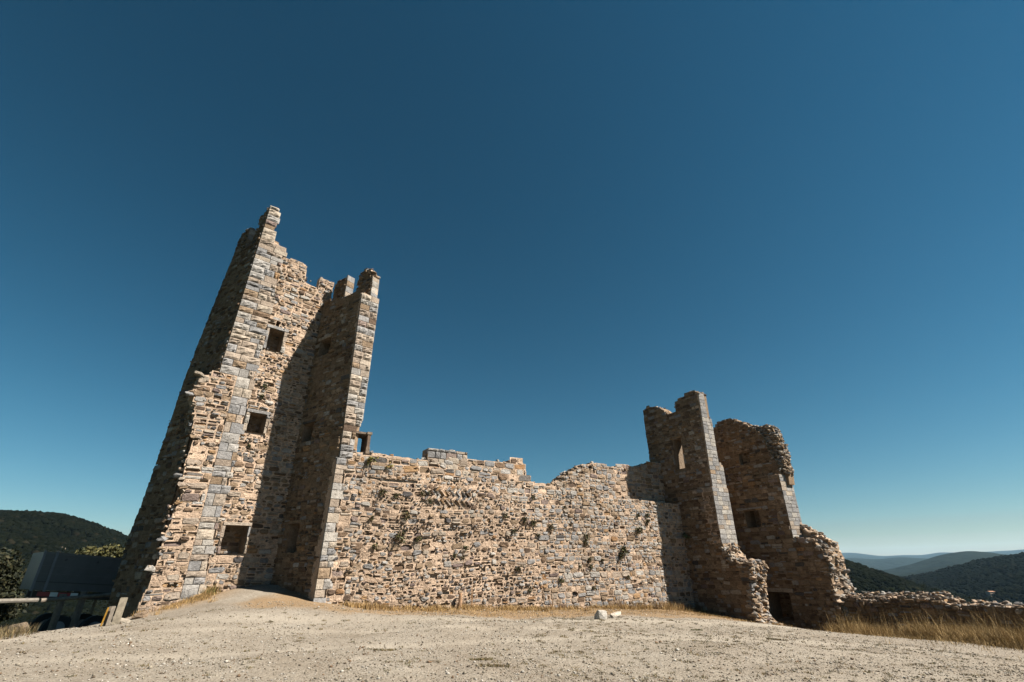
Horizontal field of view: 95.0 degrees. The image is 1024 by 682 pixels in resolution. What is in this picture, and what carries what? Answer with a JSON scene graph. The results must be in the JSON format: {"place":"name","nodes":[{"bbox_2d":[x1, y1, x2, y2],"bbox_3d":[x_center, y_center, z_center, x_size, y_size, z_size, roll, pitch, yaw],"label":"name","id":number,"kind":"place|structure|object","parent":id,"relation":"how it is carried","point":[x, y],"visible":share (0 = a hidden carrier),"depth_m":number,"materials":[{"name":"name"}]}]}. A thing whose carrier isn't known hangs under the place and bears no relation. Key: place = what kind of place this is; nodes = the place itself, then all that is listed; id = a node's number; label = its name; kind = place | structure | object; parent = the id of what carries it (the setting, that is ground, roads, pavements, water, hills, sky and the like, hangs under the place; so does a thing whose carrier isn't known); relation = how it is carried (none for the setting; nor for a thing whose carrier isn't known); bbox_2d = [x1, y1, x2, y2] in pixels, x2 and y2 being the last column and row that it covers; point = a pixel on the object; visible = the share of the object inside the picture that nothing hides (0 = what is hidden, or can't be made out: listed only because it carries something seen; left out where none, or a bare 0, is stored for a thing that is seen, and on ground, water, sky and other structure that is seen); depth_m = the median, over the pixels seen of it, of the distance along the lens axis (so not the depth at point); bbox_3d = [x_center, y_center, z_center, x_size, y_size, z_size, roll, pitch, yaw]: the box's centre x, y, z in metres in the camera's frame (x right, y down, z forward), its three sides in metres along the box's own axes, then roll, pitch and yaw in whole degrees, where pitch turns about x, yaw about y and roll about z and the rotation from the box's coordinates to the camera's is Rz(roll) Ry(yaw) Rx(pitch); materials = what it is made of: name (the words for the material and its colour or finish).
{"place":"outdoors","nodes":[
{"label":"outdoors","id":0,"kind":"place"},
{"bbox_2d":[0,585,1023,681],"bbox_3d":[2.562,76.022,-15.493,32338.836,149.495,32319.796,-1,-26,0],"label":"ground","id":1,"kind":"structure","parent":0,"point":[254,595],"depth_m":10.71,"materials":[{"name":"beige gravel"}]},
{"bbox_2d":[0,547,28,621],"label":"tree","id":2,"kind":"object","parent":1,"relation":"on","point":[14,579],"visible":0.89,"depth_m":24.77,"materials":[{"name":"green plant"}]},
{"bbox_2d":[8,622,28,632],"bbox_3d":[-12.048,7.015,11.454,0.327,0.275,0.283,8,-27,-18],"label":"boulder","id":3,"kind":"object","parent":1,"relation":"on","point":[23,623],"visible":0.47,"depth_m":11.41,"materials":[{"name":"beige stone"}]},
{"bbox_2d":[0,622,41,639],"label":"grass tuft","id":4,"kind":"object","parent":1,"relation":"on","point":[11,632],"visible":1,"depth_m":10.99,"materials":[{"name":"beige plant"}]},
{"bbox_2d":[0,591,110,630],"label":"wooden fence","id":5,"kind":"object","parent":1,"relation":"on","point":[83,596],"visible":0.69,"depth_m":18.58,"materials":[{"name":"brown wood"}]},
{"bbox_2d":[19,550,121,631],"bbox_3d":[-17.858,12.893,23.686,2.470,4.053,10.293,-19,-31,34],"label":"parked truck","id":6,"kind":"object","parent":1,"relation":"on","point":[53,573],"visible":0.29,"depth_m":20.76,"materials":[{"name":"paint"}]},
{"bbox_2d":[64,543,124,614],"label":"tree","id":7,"kind":"object","parent":1,"relation":"on","point":[108,550],"visible":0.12,"depth_m":43.95,"materials":[{"name":"green plant"}]},
{"bbox_2d":[100,607,108,626],"bbox_3d":[-11.828,8.134,13.548,0.105,0.770,0.050,13,-29,-26],"label":"marker stake","id":8,"kind":"object","parent":1,"relation":"on","point":[104,616],"visible":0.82,"depth_m":13.61,"materials":[{"name":"yellow wood"}]},
{"bbox_2d":[103,606,111,625],"bbox_3d":[-11.951,8.266,13.803,0.100,0.803,0.100,13,-29,-26],"label":"wooden post","id":9,"kind":"object","parent":1,"relation":"on","point":[107,616],"visible":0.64,"depth_m":13.83,"materials":[{"name":"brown wood"}]},
{"bbox_2d":[105,606,115,625],"bbox_3d":[-11.776,8.200,13.703,0.110,0.796,0.100,13,-29,-26],"label":"wooden post","id":10,"kind":"object","parent":1,"relation":"on","point":[110,615],"visible":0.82,"depth_m":13.74,"materials":[{"name":"brown wood"}]},
{"bbox_2d":[111,597,127,623],"bbox_3d":[-11.751,8.223,13.987,0.210,1.012,0.150,12,-29,-25],"label":"wooden post","id":11,"kind":"object","parent":1,"relation":"on","point":[119,610],"visible":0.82,"depth_m":14.01,"materials":[{"name":"brown wood"}]},
{"bbox_2d":[111,616,130,623],"bbox_3d":[-11.895,8.519,14.275,0.512,0.281,0.278,8,-27,-17],"label":"loose stone","id":12,"kind":"object","parent":1,"relation":"on","point":[123,620],"visible":0.39,"depth_m":14.21,"materials":[{"name":"beige stone"}]},
{"bbox_2d":[131,611,147,618],"bbox_3d":[-11.989,8.845,15.128,0.406,0.241,0.242,8,-27,-17],"label":"loose stone","id":13,"kind":"object","parent":1,"relation":"on","point":[143,614],"visible":0.94,"depth_m":15.06,"materials":[{"name":"beige stone"}]},
{"bbox_2d":[103,205,379,622],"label":"ruined tower","id":14,"kind":"structure","parent":1,"relation":"on","point":[228,509],"depth_m":20.64,"materials":[{"name":"beige stone"}]},
{"bbox_2d":[216,522,251,553],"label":"window","id":15,"kind":"structure","parent":14,"relation":"in","point":[234,540],"depth_m":19.77,"materials":[{"name":"beige stone"}]},
{"bbox_2d":[243,408,270,433],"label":"window","id":16,"kind":"structure","parent":14,"relation":"in","point":[254,422],"depth_m":21.72,"materials":[{"name":"beige stone"}]},
{"bbox_2d":[263,324,288,352],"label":"window","id":17,"kind":"structure","parent":14,"relation":"in","point":[277,339],"depth_m":23.55,"materials":[{"name":"beige stone"}]},
{"bbox_2d":[286,520,301,552],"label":"window","id":18,"kind":"structure","parent":14,"relation":"in","point":[294,528],"depth_m":20.28,"materials":[{"name":"stone"}]},
{"bbox_2d":[301,419,314,441],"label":"window","id":19,"kind":"structure","parent":14,"relation":"in","point":[308,425],"depth_m":22.46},
{"bbox_2d":[318,333,332,356],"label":"window","id":20,"kind":"structure","parent":14,"relation":"in","point":[325,344],"depth_m":24.34,"materials":[{"name":"stone"}]},
{"bbox_2d":[362,599,371,609],"bbox_3d":[-5.443,9.856,17.571,0.542,0.421,0.544,-11,-27,20],"label":"grass tuft","id":21,"kind":"object","parent":1,"relation":"on","point":[365,606],"visible":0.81,"depth_m":17.47,"materials":[{"name":"beige plant"}]},
{"bbox_2d":[373,648,396,650],"bbox_3d":[-2.687,6.538,9.948,0.527,0.076,0.276,-1,-26,0],"label":"weed patch","id":22,"kind":"object","parent":1,"relation":"on","point":[391,649],"visible":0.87,"depth_m":9.95,"materials":[{"name":"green plant"}]},
{"bbox_2d":[458,593,461,607],"bbox_3d":[-2.278,11.561,20.385,0.202,1.085,0.194,-1,-26,0],"label":"wooden stump","id":23,"kind":"object","parent":1,"relation":"on","point":[460,600],"visible":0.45,"depth_m":20.44,"materials":[{"name":"brown wood"}]},
{"bbox_2d":[130,582,800,627],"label":"dry grass","id":24,"kind":"structure","parent":1,"relation":"on","point":[206,594],"depth_m":20.58,"materials":[{"name":"beige plant"}]},
{"bbox_2d":[469,586,478,604],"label":"dead stems","id":25,"kind":"object","parent":1,"relation":"on","point":[471,600],"visible":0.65,"depth_m":20.89,"materials":[{"name":"beige plant"}]},
{"bbox_2d":[469,657,492,660],"bbox_3d":[-0.603,6.165,9.101,0.524,0.069,0.285,-1,-26,0],"label":"weed patch","id":26,"kind":"object","parent":1,"relation":"on","point":[484,658],"visible":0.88,"depth_m":9.08,"materials":[{"name":"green plant"}]},
{"bbox_2d":[479,663,509,667],"bbox_3d":[-0.318,5.865,8.492,0.599,0.087,0.270,-1,-26,0],"label":"weed patch","id":27,"kind":"object","parent":1,"relation":"on","point":[498,665],"visible":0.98,"depth_m":8.46,"materials":[{"name":"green plant"}]},
{"bbox_2d":[0,510,1023,632],"bbox_3d":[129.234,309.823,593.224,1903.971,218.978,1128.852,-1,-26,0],"label":"hillside forest","id":28,"kind":"object","parent":1,"relation":"on","point":[976,579],"visible":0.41,"depth_m":569.85,"materials":[{"name":"green plant"}]},
{"bbox_2d":[16,605,1023,681],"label":"sparse weeds","id":29,"kind":"object","parent":1,"relation":"on","point":[633,642],"visible":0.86,"depth_m":10.44,"materials":[{"name":"beige plant"}]},
{"bbox_2d":[345,431,695,608],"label":"curtain wall","id":30,"kind":"structure","parent":1,"relation":"on","point":[473,499],"depth_m":23.25,"materials":[{"name":"beige stone"}]},
{"bbox_2d":[367,455,378,464],"bbox_3d":[-6.166,5.294,20.804,0.603,0.456,0.390,-1,-26,0],"label":"wall plant","id":31,"kind":"object","parent":30,"relation":"attached to","point":[370,460],"depth_m":20.78,"materials":[{"name":"green plant"}]},
{"bbox_2d":[378,488,387,496],"bbox_3d":[-5.633,6.642,20.562,0.407,0.384,0.376,-7,-26,13],"label":"wall plant","id":32,"kind":"object","parent":30,"relation":"attached to","point":[383,491],"depth_m":20.59,"materials":[{"name":"green plant"}]},
{"bbox_2d":[385,462,393,469],"bbox_3d":[-5.519,5.621,21.193,0.470,0.392,0.266,7,-27,-16],"label":"wall plant","id":33,"kind":"object","parent":30,"relation":"attached to","point":[389,466],"depth_m":21.16,"materials":[{"name":"green plant"}]},
{"bbox_2d":[392,531,406,542],"bbox_3d":[-4.802,8.422,20.230,0.510,0.561,0.586,-11,-27,20],"label":"wall plant","id":34,"kind":"object","parent":30,"relation":"attached to","point":[398,535],"depth_m":20.24,"materials":[{"name":"green plant"}]},
{"bbox_2d":[402,512,409,519],"bbox_3d":[-4.666,7.750,20.744,0.334,0.430,0.421,-18,-30,31],"label":"wall plant","id":35,"kind":"object","parent":30,"relation":"attached to","point":[407,514],"depth_m":20.75,"materials":[{"name":"green plant"}]},
{"bbox_2d":[416,535,424,542],"bbox_3d":[-4.083,8.707,20.674,0.430,0.368,0.307,19,-32,-36],"label":"wall plant","id":36,"kind":"object","parent":30,"relation":"attached to","point":[419,538],"depth_m":20.65,"materials":[{"name":"green plant"}]},
{"bbox_2d":[620,546,628,553],"bbox_3d":[6.291,11.742,26.372,0.657,0.514,0.362,22,-34,-39],"label":"wall plant","id":37,"kind":"object","parent":30,"relation":"attached to","point":[623,549],"depth_m":26.38,"materials":[{"name":"green plant"}]},
{"bbox_2d":[635,526,642,533],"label":"wall plant","id":38,"kind":"object","parent":30,"relation":"attached to","point":[639,531],"depth_m":27.51,"materials":[{"name":"green plant"}]},
{"bbox_2d":[594,610,606,618],"bbox_3d":[3.320,10.288,17.617,0.424,0.348,0.339,8,-27,-18],"label":"loose stone","id":39,"kind":"object","parent":1,"relation":"on","point":[599,614],"visible":0.76,"depth_m":17.51,"materials":[{"name":"grey stone"}]},
{"bbox_2d":[610,611,620,617],"bbox_3d":[4.083,10.735,18.375,0.472,0.252,0.276,8,-27,-17],"label":"loose stone","id":40,"kind":"object","parent":1,"relation":"on","point":[615,614],"visible":0.87,"depth_m":18.31,"materials":[{"name":"grey stone"}]},
{"bbox_2d":[643,390,856,630],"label":"ruined keep","id":41,"kind":"structure","parent":1,"relation":"on","point":[757,550],"depth_m":28.78,"materials":[{"name":"beige stone"}]},
{"bbox_2d":[669,435,685,469],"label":"window","id":42,"kind":"structure","parent":41,"relation":"in","point":[678,452],"depth_m":31.74,"materials":[{"name":"beige stone"}]},
{"bbox_2d":[736,449,750,464],"bbox_3d":[15.834,7.933,31.708,0.591,1.087,0.979,14,-30,-29],"label":"window","id":43,"kind":"structure","parent":41,"relation":"in","point":[744,458],"depth_m":31.95,"materials":[{"name":"brown stone"}]},
{"bbox_2d":[739,506,762,528],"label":"window","id":44,"kind":"structure","parent":41,"relation":"in","point":[752,517],"depth_m":30.66,"materials":[{"name":"brown stone"}]},
{"bbox_2d":[766,588,793,620],"bbox_3d":[16.179,15.562,27.725,2.224,1.741,2.318,-1,-26,0],"label":"doorway","id":45,"kind":"structure","parent":41,"relation":"in","point":[780,606],"depth_m":28.33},
{"bbox_2d":[766,638,787,640],"bbox_3d":[7.567,8.530,13.428,0.627,0.102,0.261,-1,-26,0],"label":"weed patch","id":46,"kind":"object","parent":1,"relation":"on","point":[777,639],"visible":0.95,"depth_m":13.37,"materials":[{"name":"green plant"}]},
{"bbox_2d":[750,607,1023,660],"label":"tall dry grass","id":47,"kind":"structure","parent":1,"relation":"on","point":[997,636],"depth_m":18.83,"materials":[{"name":"beige plant"}]},
{"bbox_2d":[842,590,1023,636],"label":"ruined wall","id":48,"kind":"structure","parent":1,"relation":"on","point":[889,606],"depth_m":22.41,"materials":[{"name":"stone"}]},
{"bbox_2d":[0,0,1023,555],"label":"sky","id":49,"kind":"structure","parent":0,"point":[573,218],"materials":[{"name":"blue"}]},
{"bbox_2d":[845,557,925,569],"bbox_3d":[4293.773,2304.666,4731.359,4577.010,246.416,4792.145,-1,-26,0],"label":"blue ridge","id":50,"kind":"structure","parent":0,"point":[886,563],"depth_m":4836.00,"materials":[{"name":"blue"}]},
{"bbox_2d":[842,549,1023,558],"bbox_3d":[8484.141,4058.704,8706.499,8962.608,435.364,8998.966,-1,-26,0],"label":"distant mountains","id":51,"kind":"structure","parent":0,"point":[865,556],"depth_m":8660.88,"materials":[{"name":"blue"}]},
{"bbox_2d":[882,551,1005,576],"bbox_3d":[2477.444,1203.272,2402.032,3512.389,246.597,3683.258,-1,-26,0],"label":"ridge","id":52,"kind":"structure","parent":0,"point":[933,564],"depth_m":2556.41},
{"bbox_3d":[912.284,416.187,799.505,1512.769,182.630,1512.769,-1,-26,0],"label":"wooded valley side","id":53,"kind":"structure","parent":0,"visible":0},
{"bbox_2d":[985,591,994,596],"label":"house","id":54,"kind":"structure","parent":53,"relation":"on","point":[988,593],"depth_m":615.25,"materials":[{"name":"paint"}]}
]}

